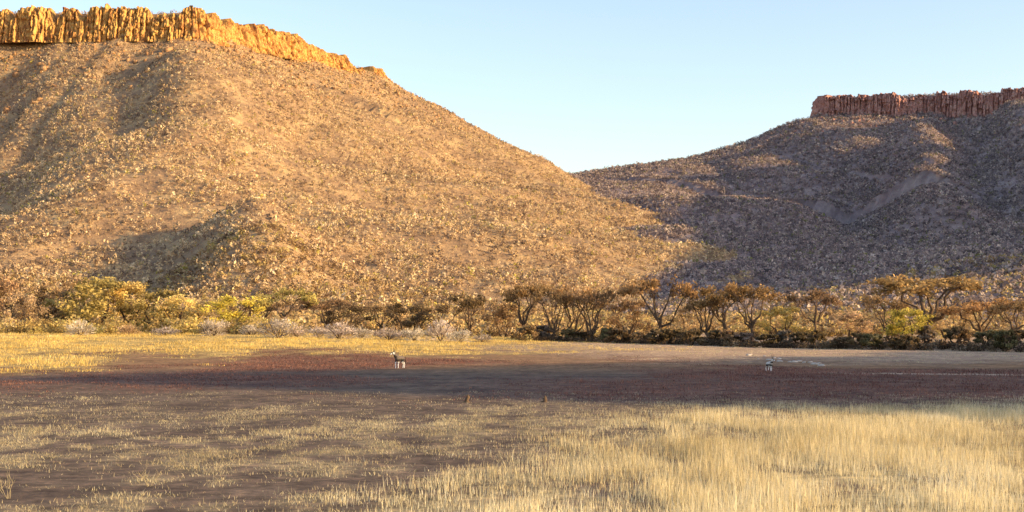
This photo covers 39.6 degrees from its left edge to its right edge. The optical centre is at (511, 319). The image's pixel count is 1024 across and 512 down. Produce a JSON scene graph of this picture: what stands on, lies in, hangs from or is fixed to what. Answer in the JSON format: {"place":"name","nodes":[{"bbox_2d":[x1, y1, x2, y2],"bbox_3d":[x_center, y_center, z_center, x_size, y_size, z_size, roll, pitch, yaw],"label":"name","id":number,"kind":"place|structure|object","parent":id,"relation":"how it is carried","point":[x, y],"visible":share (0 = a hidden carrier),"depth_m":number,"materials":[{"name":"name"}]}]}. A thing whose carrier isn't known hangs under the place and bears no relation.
{"place":"outdoors","nodes":[
{"label":"outdoors","id":0,"kind":"place"},
{"bbox_2d":[0,13,751,314],"bbox_3d":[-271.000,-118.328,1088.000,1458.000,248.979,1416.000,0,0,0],"label":"hill","id":1,"kind":"structure","parent":0,"point":[189,221],"depth_m":774.98,"materials":[{"name":"soil"}]},
{"bbox_2d":[0,3,390,80],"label":"cliff","id":2,"kind":"structure","parent":1,"relation":"on","point":[32,23],"depth_m":1105.10,"materials":[{"name":"brown stone"}]},
{"bbox_2d":[0,34,508,149],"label":"boulders","id":3,"kind":"object","parent":1,"relation":"on","point":[38,98],"visible":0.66,"depth_m":1092.13,"materials":[{"name":"brown stone"}]},
{"bbox_2d":[0,10,753,315],"bbox_3d":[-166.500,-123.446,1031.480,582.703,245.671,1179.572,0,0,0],"label":"scrub","id":4,"kind":"object","parent":1,"relation":"on","point":[504,229],"visible":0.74,"depth_m":749.13,"materials":[{"name":"brown plant"}]},
{"bbox_2d":[0,320,1023,511],"bbox_3d":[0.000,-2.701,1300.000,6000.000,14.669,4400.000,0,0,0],"label":"ground","id":5,"kind":"structure","parent":0,"point":[65,479],"depth_m":67.09,"materials":[{"name":"soil"}]},
{"bbox_2d":[0,471,13,498],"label":"dry plant","id":6,"kind":"object","parent":5,"relation":"on","point":[7,486],"visible":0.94,"depth_m":35.85,"materials":[{"name":"beige plant"}]},
{"bbox_2d":[0,274,37,332],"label":"bushy tree","id":7,"kind":"object","parent":5,"relation":"on","point":[4,287],"visible":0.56,"depth_m":292.04,"materials":[{"name":"brown plant"}]},
{"bbox_2d":[2,289,46,326],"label":"bushy tree","id":8,"kind":"object","parent":5,"relation":"on","point":[26,309],"visible":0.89,"depth_m":279.99,"materials":[{"name":"brown plant"}]},
{"bbox_2d":[28,284,81,328],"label":"bushy tree","id":9,"kind":"object","parent":5,"relation":"on","point":[39,295],"visible":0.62,"depth_m":295.11,"materials":[{"name":"brown plant"}]},
{"bbox_2d":[65,317,96,335],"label":"thorn shrub","id":10,"kind":"object","parent":5,"relation":"on","point":[82,327],"visible":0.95,"depth_m":258.21,"materials":[{"name":"beige plant"}]},
{"bbox_2d":[42,274,134,324],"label":"bushy tree","id":11,"kind":"object","parent":5,"relation":"on","point":[94,306],"visible":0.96,"depth_m":285.83,"materials":[{"name":"green plant"}]},
{"bbox_2d":[82,281,163,322],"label":"bushy tree","id":12,"kind":"object","parent":5,"relation":"on","point":[138,288],"visible":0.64,"depth_m":293.02,"materials":[{"name":"yellow plant"}]},
{"bbox_2d":[115,321,141,334],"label":"thorn shrub","id":13,"kind":"object","parent":5,"relation":"on","point":[129,329],"visible":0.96,"depth_m":264.31,"materials":[{"name":"brown plant"}]},
{"bbox_2d":[116,289,184,326],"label":"bushy tree","id":14,"kind":"object","parent":5,"relation":"on","point":[143,306],"visible":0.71,"depth_m":290.56,"materials":[{"name":"brown plant"}]},
{"bbox_2d":[139,470,162,486],"bbox_3d":[-9.853,4.238,38.398,0.700,0.632,0.567,0,0,20],"label":"dry plant","id":15,"kind":"object","parent":5,"relation":"on","point":[147,480],"visible":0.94,"depth_m":38.48,"materials":[{"name":"beige plant"}]},
{"bbox_2d":[0,314,309,334],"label":"undergrowth","id":16,"kind":"object","parent":5,"relation":"on","point":[189,324],"visible":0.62,"depth_m":273.89,"materials":[{"name":"beige plant"}]},
{"bbox_2d":[149,326,181,335],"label":"thorn shrub","id":17,"kind":"object","parent":5,"relation":"on","point":[163,331],"visible":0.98,"depth_m":257.68,"materials":[{"name":"beige plant"}]},
{"bbox_2d":[146,293,208,325],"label":"bushy tree","id":18,"kind":"object","parent":5,"relation":"on","point":[169,303],"visible":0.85,"depth_m":284.66,"materials":[{"name":"yellow plant"}]},
{"bbox_2d":[185,295,232,321],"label":"bushy tree","id":19,"kind":"object","parent":5,"relation":"on","point":[202,303],"visible":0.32,"depth_m":294.04,"materials":[{"name":"brown plant"}]},
{"bbox_2d":[197,316,229,335],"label":"thorn shrub","id":20,"kind":"object","parent":5,"relation":"on","point":[218,326],"visible":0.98,"depth_m":255.95,"materials":[{"name":"beige plant"}]},
{"bbox_2d":[200,294,265,328],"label":"bushy tree","id":21,"kind":"object","parent":5,"relation":"on","point":[219,306],"visible":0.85,"depth_m":282.24,"materials":[{"name":"yellow plant"}]},
{"bbox_2d":[237,324,264,334],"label":"thorn shrub","id":22,"kind":"object","parent":5,"relation":"on","point":[251,331],"visible":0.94,"depth_m":265.05,"materials":[{"name":"beige plant"}]},
{"bbox_2d":[240,299,284,318],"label":"acacia tree","id":23,"kind":"object","parent":5,"relation":"on","point":[270,308],"visible":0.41,"depth_m":310.71,"materials":[{"name":"brown plant"}]},
{"bbox_2d":[258,310,297,337],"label":"thorn shrub","id":24,"kind":"object","parent":5,"relation":"on","point":[279,325],"visible":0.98,"depth_m":244.06,"materials":[{"name":"beige plant"}]},
{"bbox_2d":[252,287,318,322],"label":"acacia tree","id":25,"kind":"object","parent":5,"relation":"on","point":[304,296],"visible":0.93,"depth_m":300.06,"materials":[{"name":"yellow plant"}]},
{"bbox_2d":[283,323,310,337],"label":"thorn shrub","id":26,"kind":"object","parent":5,"relation":"on","point":[295,332],"visible":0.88,"depth_m":244.68,"materials":[{"name":"beige plant"}]},
{"bbox_2d":[307,327,331,337],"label":"thorn shrub","id":27,"kind":"object","parent":5,"relation":"on","point":[318,332],"visible":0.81,"depth_m":251.42,"materials":[{"name":"beige plant"}]},
{"bbox_2d":[294,298,350,328],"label":"acacia tree","id":28,"kind":"object","parent":5,"relation":"on","point":[323,306],"visible":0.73,"depth_m":305.10,"materials":[{"name":"brown plant"}]},
{"bbox_2d":[320,320,357,338],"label":"thorn shrub","id":29,"kind":"object","parent":5,"relation":"on","point":[339,332],"visible":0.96,"depth_m":244.00,"materials":[{"name":"beige plant"}]},
{"bbox_2d":[0,331,696,373],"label":"grass","id":30,"kind":"structure","parent":5,"relation":"on","point":[240,346],"depth_m":206.79,"materials":[{"name":"yellow plant"}]},
{"bbox_2d":[324,302,379,332],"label":"bushy tree","id":31,"kind":"object","parent":5,"relation":"on","point":[358,310],"visible":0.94,"depth_m":299.73,"materials":[{"name":"brown plant"}]},
{"bbox_2d":[351,327,373,338],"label":"thorn shrub","id":32,"kind":"object","parent":5,"relation":"on","point":[364,332],"visible":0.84,"depth_m":251.66,"materials":[{"name":"beige plant"}]},
{"bbox_2d":[361,302,403,331],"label":"acacia tree","id":33,"kind":"object","parent":5,"relation":"on","point":[376,308],"visible":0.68,"depth_m":308.69,"materials":[{"name":"brown plant"}]},
{"bbox_2d":[372,325,406,339],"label":"thorn shrub","id":34,"kind":"object","parent":5,"relation":"on","point":[392,334],"visible":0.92,"depth_m":243.33,"materials":[{"name":"beige plant"}]},
{"bbox_2d":[390,344,405,367],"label":"oryx","id":35,"kind":"object","parent":5,"relation":"on","point":[398,358],"visible":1,"depth_m":130.47},
{"bbox_2d":[382,301,436,329],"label":"bushy tree","id":36,"kind":"object","parent":5,"relation":"on","point":[418,317],"visible":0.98,"depth_m":301.68,"materials":[{"name":"brown plant"}]},
{"bbox_2d":[400,326,426,340],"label":"thorn shrub","id":37,"kind":"object","parent":5,"relation":"on","point":[411,336],"visible":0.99,"depth_m":235.60,"materials":[{"name":"beige plant"}]},
{"bbox_2d":[423,317,458,340],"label":"thorn shrub","id":38,"kind":"object","parent":5,"relation":"on","point":[439,325],"visible":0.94,"depth_m":241.18,"materials":[{"name":"beige plant"}]},
{"bbox_2d":[414,303,471,334],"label":"acacia tree","id":39,"kind":"object","parent":5,"relation":"on","point":[439,310],"visible":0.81,"depth_m":304.14,"materials":[{"name":"brown plant"}]},
{"bbox_2d":[446,327,472,341],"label":"thorn shrub","id":40,"kind":"object","parent":5,"relation":"on","point":[457,334],"visible":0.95,"depth_m":234.52,"materials":[{"name":"beige plant"}]},
{"bbox_2d":[446,290,488,335],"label":"acacia tree","id":41,"kind":"object","parent":5,"relation":"on","point":[470,303],"visible":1,"depth_m":294.50,"materials":[{"name":"brown plant"}]},
{"bbox_2d":[470,333,494,341],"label":"thorn shrub","id":42,"kind":"object","parent":5,"relation":"on","point":[481,338],"visible":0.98,"depth_m":241.65,"materials":[{"name":"beige plant"}]},
{"bbox_2d":[481,303,524,337],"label":"bushy tree","id":43,"kind":"object","parent":5,"relation":"on","point":[499,316],"visible":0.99,"depth_m":298.66,"materials":[{"name":"brown plant"}]},
{"bbox_2d":[0,221,1023,335],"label":"thicket","id":44,"kind":"object","parent":5,"relation":"on","point":[309,318],"visible":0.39,"depth_m":454.82,"materials":[{"name":"plant"}]},
{"bbox_2d":[0,346,1023,407],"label":"ground cover","id":45,"kind":"object","parent":5,"relation":"on","point":[757,373],"visible":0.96,"depth_m":108.49,"materials":[{"name":"brown soil"}]},
{"bbox_2d":[16,324,1021,340],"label":"undergrowth","id":46,"kind":"object","parent":5,"relation":"on","point":[758,333],"visible":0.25,"depth_m":274.82,"materials":[{"name":"green plant"}]},
{"bbox_2d":[498,281,554,326],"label":"acacia tree","id":47,"kind":"object","parent":5,"relation":"on","point":[519,291],"visible":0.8,"depth_m":270.92,"materials":[{"name":"brown plant"}]},
{"bbox_2d":[515,324,540,340],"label":"bank shrub","id":48,"kind":"object","parent":5,"relation":"on","point":[528,329],"visible":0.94,"depth_m":263.88,"materials":[{"name":"brown plant"}]},
{"bbox_2d":[536,324,555,336],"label":"bank shrub","id":49,"kind":"object","parent":5,"relation":"on","point":[545,328],"visible":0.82,"depth_m":269.20,"materials":[{"name":"green plant"}]},
{"bbox_2d":[525,283,573,339],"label":"acacia tree","id":50,"kind":"object","parent":5,"relation":"on","point":[534,299],"visible":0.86,"depth_m":267.56,"materials":[{"name":"brown plant"}]},
{"bbox_2d":[557,328,581,340],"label":"bank shrub","id":51,"kind":"object","parent":5,"relation":"on","point":[567,332],"visible":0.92,"depth_m":268.17,"materials":[{"name":"green plant"}]},
{"bbox_2d":[544,281,608,331],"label":"acacia tree","id":52,"kind":"object","parent":5,"relation":"on","point":[558,290],"visible":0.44,"depth_m":271.50,"materials":[{"name":"brown plant"}]},
{"bbox_2d":[576,331,594,340],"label":"bank shrub","id":53,"kind":"object","parent":5,"relation":"on","point":[585,335],"visible":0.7,"depth_m":269.15,"materials":[{"name":"green plant"}]},
{"bbox_2d":[560,286,617,341],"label":"acacia tree","id":54,"kind":"object","parent":5,"relation":"on","point":[585,300],"visible":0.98,"depth_m":265.13,"materials":[{"name":"brown plant"}]},
{"bbox_2d":[599,327,616,342],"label":"bank shrub","id":55,"kind":"object","parent":5,"relation":"on","point":[604,333],"visible":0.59,"depth_m":263.34,"materials":[{"name":"green plant"}]},
{"bbox_2d":[603,328,630,342],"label":"bank shrub","id":56,"kind":"object","parent":5,"relation":"on","point":[622,334],"visible":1,"depth_m":257.14,"materials":[{"name":"green plant"}]},
{"bbox_2d":[605,299,652,333],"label":"bushy tree","id":57,"kind":"object","parent":5,"relation":"on","point":[627,305],"visible":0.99,"depth_m":273.05,"materials":[{"name":"brown plant"}]},
{"bbox_2d":[632,331,647,343],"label":"bank shrub","id":58,"kind":"object","parent":5,"relation":"on","point":[634,334],"visible":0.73,"depth_m":256.01,"materials":[{"name":"brown plant"}]},
{"bbox_2d":[614,274,700,333],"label":"acacia tree","id":59,"kind":"object","parent":5,"relation":"on","point":[634,290],"visible":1,"depth_m":259.80,"materials":[{"name":"brown plant"}]},
{"bbox_2d":[642,328,675,343],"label":"bank shrub","id":60,"kind":"object","parent":5,"relation":"on","point":[668,334],"visible":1,"depth_m":249.36,"materials":[{"name":"green plant"}]},
{"bbox_2d":[672,329,682,338],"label":"bank shrub","id":61,"kind":"object","parent":5,"relation":"on","point":[678,332],"visible":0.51,"depth_m":252.61,"materials":[{"name":"green plant"}]},
{"bbox_2d":[667,303,707,330],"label":"bushy tree","id":62,"kind":"object","parent":5,"relation":"on","point":[686,323],"visible":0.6,"depth_m":275.32,"materials":[{"name":"beige plant"}]},
{"bbox_2d":[680,327,705,344],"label":"bank shrub","id":63,"kind":"object","parent":5,"relation":"on","point":[697,338],"visible":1,"depth_m":243.27,"materials":[{"name":"green plant"}]},
{"bbox_2d":[681,294,731,336],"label":"acacia tree","id":64,"kind":"object","parent":5,"relation":"on","point":[689,308],"visible":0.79,"depth_m":257.63,"materials":[{"name":"brown plant"}]},
{"bbox_2d":[708,329,732,340],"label":"bank shrub","id":65,"kind":"object","parent":5,"relation":"on","point":[714,333],"visible":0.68,"depth_m":245.57,"materials":[{"name":"green plant"}]},
{"bbox_2d":[691,284,752,329],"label":"acacia tree","id":66,"kind":"object","parent":5,"relation":"on","point":[717,295],"visible":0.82,"depth_m":256.81,"materials":[{"name":"brown plant"}]},
{"bbox_2d":[719,329,740,341],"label":"bank shrub","id":67,"kind":"object","parent":5,"relation":"on","point":[726,334],"visible":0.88,"depth_m":241.36,"materials":[{"name":"green plant"}]},
{"bbox_2d":[731,332,753,341],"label":"bank shrub","id":68,"kind":"object","parent":5,"relation":"on","point":[745,336],"visible":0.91,"depth_m":240.41,"materials":[{"name":"green plant"}]},
{"bbox_2d":[721,282,785,337],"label":"acacia tree","id":69,"kind":"object","parent":5,"relation":"on","point":[731,291],"visible":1,"depth_m":254.05,"materials":[{"name":"brown plant"}]},
{"bbox_2d":[753,333,782,347],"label":"bank shrub","id":70,"kind":"object","parent":5,"relation":"on","point":[766,337],"visible":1,"depth_m":232.28,"materials":[{"name":"green plant"}]},
{"bbox_2d":[766,355,774,370],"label":"oryx","id":71,"kind":"object","parent":5,"relation":"on","point":[769,364],"visible":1,"depth_m":126.02},
{"bbox_2d":[520,334,1023,351],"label":"undergrowth","id":72,"kind":"object","parent":5,"relation":"on","point":[821,344],"visible":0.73,"depth_m":227.69,"materials":[{"name":"green plant"}]},
{"bbox_2d":[755,305,810,337],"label":"bushy tree","id":73,"kind":"object","parent":5,"relation":"on","point":[778,310],"visible":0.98,"depth_m":255.05,"materials":[{"name":"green plant"}]},
{"bbox_2d":[777,330,794,341],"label":"bank shrub","id":74,"kind":"object","parent":5,"relation":"on","point":[782,334],"visible":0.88,"depth_m":233.46,"materials":[{"name":"green plant"}]},
{"bbox_2d":[792,332,810,342],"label":"bank shrub","id":75,"kind":"object","parent":5,"relation":"on","point":[800,336],"visible":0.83,"depth_m":231.80,"materials":[{"name":"green plant"}]},
{"bbox_2d":[779,287,842,329],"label":"acacia tree","id":76,"kind":"object","parent":5,"relation":"on","point":[826,300],"visible":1,"depth_m":290.61,"materials":[{"name":"brown plant"}]},
{"bbox_2d":[806,329,827,345],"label":"bank shrub","id":77,"kind":"object","parent":5,"relation":"on","point":[816,333],"visible":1,"depth_m":227.75,"materials":[{"name":"green plant"}]},
{"bbox_2d":[829,336,853,348],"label":"bank shrub","id":78,"kind":"object","parent":5,"relation":"on","point":[835,341],"visible":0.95,"depth_m":221.28,"materials":[{"name":"green plant"}]},
{"bbox_2d":[824,310,881,336],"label":"bushy tree","id":79,"kind":"object","parent":5,"relation":"on","point":[853,315],"visible":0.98,"depth_m":261.22,"materials":[{"name":"brown plant"}]},
{"bbox_2d":[846,332,870,348],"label":"bank shrub","id":80,"kind":"object","parent":5,"relation":"on","point":[858,336],"visible":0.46,"depth_m":220.25,"materials":[{"name":"green plant"}]},
{"bbox_2d":[859,333,883,349],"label":"bank shrub","id":81,"kind":"object","parent":5,"relation":"on","point":[875,341],"visible":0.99,"depth_m":214.44,"materials":[{"name":"green plant"}]},
{"bbox_2d":[855,292,914,338],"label":"acacia tree","id":82,"kind":"object","parent":5,"relation":"on","point":[878,300],"visible":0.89,"depth_m":249.75,"materials":[{"name":"brown plant"}]},
{"bbox_2d":[885,337,907,349],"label":"bank shrub","id":83,"kind":"object","parent":5,"relation":"on","point":[891,344],"visible":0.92,"depth_m":212.79,"materials":[{"name":"green plant"}]},
{"bbox_2d":[879,307,936,342],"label":"bushy tree","id":84,"kind":"object","parent":5,"relation":"on","point":[895,327],"visible":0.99,"depth_m":215.05,"materials":[{"name":"yellow plant"}]},
{"bbox_2d":[899,333,920,349],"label":"bank shrub","id":85,"kind":"object","parent":5,"relation":"on","point":[908,338],"visible":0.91,"depth_m":211.05,"materials":[{"name":"green plant"}]},
{"bbox_2d":[856,274,984,334],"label":"acacia tree","id":86,"kind":"object","parent":5,"relation":"on","point":[900,286],"visible":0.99,"depth_m":238.64,"materials":[{"name":"brown plant"}]},
{"bbox_2d":[917,325,937,342],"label":"bank shrub","id":87,"kind":"object","parent":5,"relation":"on","point":[927,331],"visible":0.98,"depth_m":213.91,"materials":[{"name":"green plant"}]},
{"bbox_2d":[927,309,980,338],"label":"bushy tree","id":88,"kind":"object","parent":5,"relation":"on","point":[941,323],"visible":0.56,"depth_m":238.75,"materials":[{"name":"brown plant"}]},
{"bbox_2d":[942,326,970,342],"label":"bank shrub","id":89,"kind":"object","parent":5,"relation":"on","point":[948,333],"visible":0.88,"depth_m":210.61,"materials":[{"name":"green plant"}]},
{"bbox_2d":[949,328,969,343],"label":"bank shrub","id":90,"kind":"object","parent":5,"relation":"on","point":[957,333],"visible":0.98,"depth_m":209.40,"materials":[{"name":"green plant"}]},
{"bbox_2d":[936,297,1015,331],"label":"acacia tree","id":91,"kind":"object","parent":5,"relation":"on","point":[973,307],"visible":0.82,"depth_m":232.74,"materials":[{"name":"brown plant"}]},
{"bbox_2d":[972,329,997,346],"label":"bank shrub","id":92,"kind":"object","parent":5,"relation":"on","point":[987,334],"visible":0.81,"depth_m":204.53,"materials":[{"name":"green plant"}]},
{"bbox_2d":[982,298,1023,334],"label":"acacia tree","id":93,"kind":"object","parent":5,"relation":"on","point":[999,309],"visible":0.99,"depth_m":226.88,"materials":[{"name":"brown plant"}]},
{"bbox_2d":[993,329,1018,351],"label":"bank shrub","id":94,"kind":"object","parent":5,"relation":"on","point":[999,336],"visible":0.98,"depth_m":199.28,"materials":[{"name":"green plant"}]},
{"bbox_2d":[1004,329,1023,339],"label":"bank shrub","id":95,"kind":"object","parent":5,"relation":"on","point":[1021,336],"visible":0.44,"depth_m":203.27,"materials":[{"name":"green plant"}]},
{"bbox_2d":[0,390,1023,511],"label":"grass","id":96,"kind":"structure","parent":0,"point":[261,447],"depth_m":53.44,"materials":[{"name":"beige plant"}]},
{"bbox_2d":[0,0,1023,173],"label":"sky","id":97,"kind":"structure","parent":0,"point":[579,85],"materials":[{"name":"blue"}]},
{"bbox_2d":[238,393,1023,511],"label":"grass","id":98,"kind":"structure","parent":0,"point":[848,430],"depth_m":43.54,"materials":[{"name":"plant"}]},
{"bbox_2d":[472,335,1023,365],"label":"grass","id":99,"kind":"structure","parent":0,"point":[776,351],"depth_m":195.28,"materials":[{"name":"beige plant"}]},
{"bbox_2d":[572,93,1023,327],"bbox_3d":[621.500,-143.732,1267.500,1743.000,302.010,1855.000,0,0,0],"label":"hill","id":100,"kind":"structure","parent":0,"point":[897,189],"depth_m":1163.93,"materials":[{"name":"brown soil"}]},
{"bbox_2d":[566,90,1023,318],"bbox_3d":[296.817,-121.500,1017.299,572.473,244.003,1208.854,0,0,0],"label":"scrub","id":101,"kind":"object","parent":100,"relation":"on","point":[879,259],"visible":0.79,"depth_m":992.71,"materials":[{"name":"brown plant"}]},
{"bbox_2d":[774,112,976,139],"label":"boulders","id":102,"kind":"object","parent":100,"relation":"on","point":[863,119],"visible":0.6,"depth_m":1470.28,"materials":[{"name":"brown stone"}]},
{"bbox_2d":[810,87,1023,117],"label":"cliff","id":103,"kind":"structure","parent":100,"relation":"on","point":[974,103],"depth_m":1484.36,"materials":[{"name":"brown stone"}]}
]}

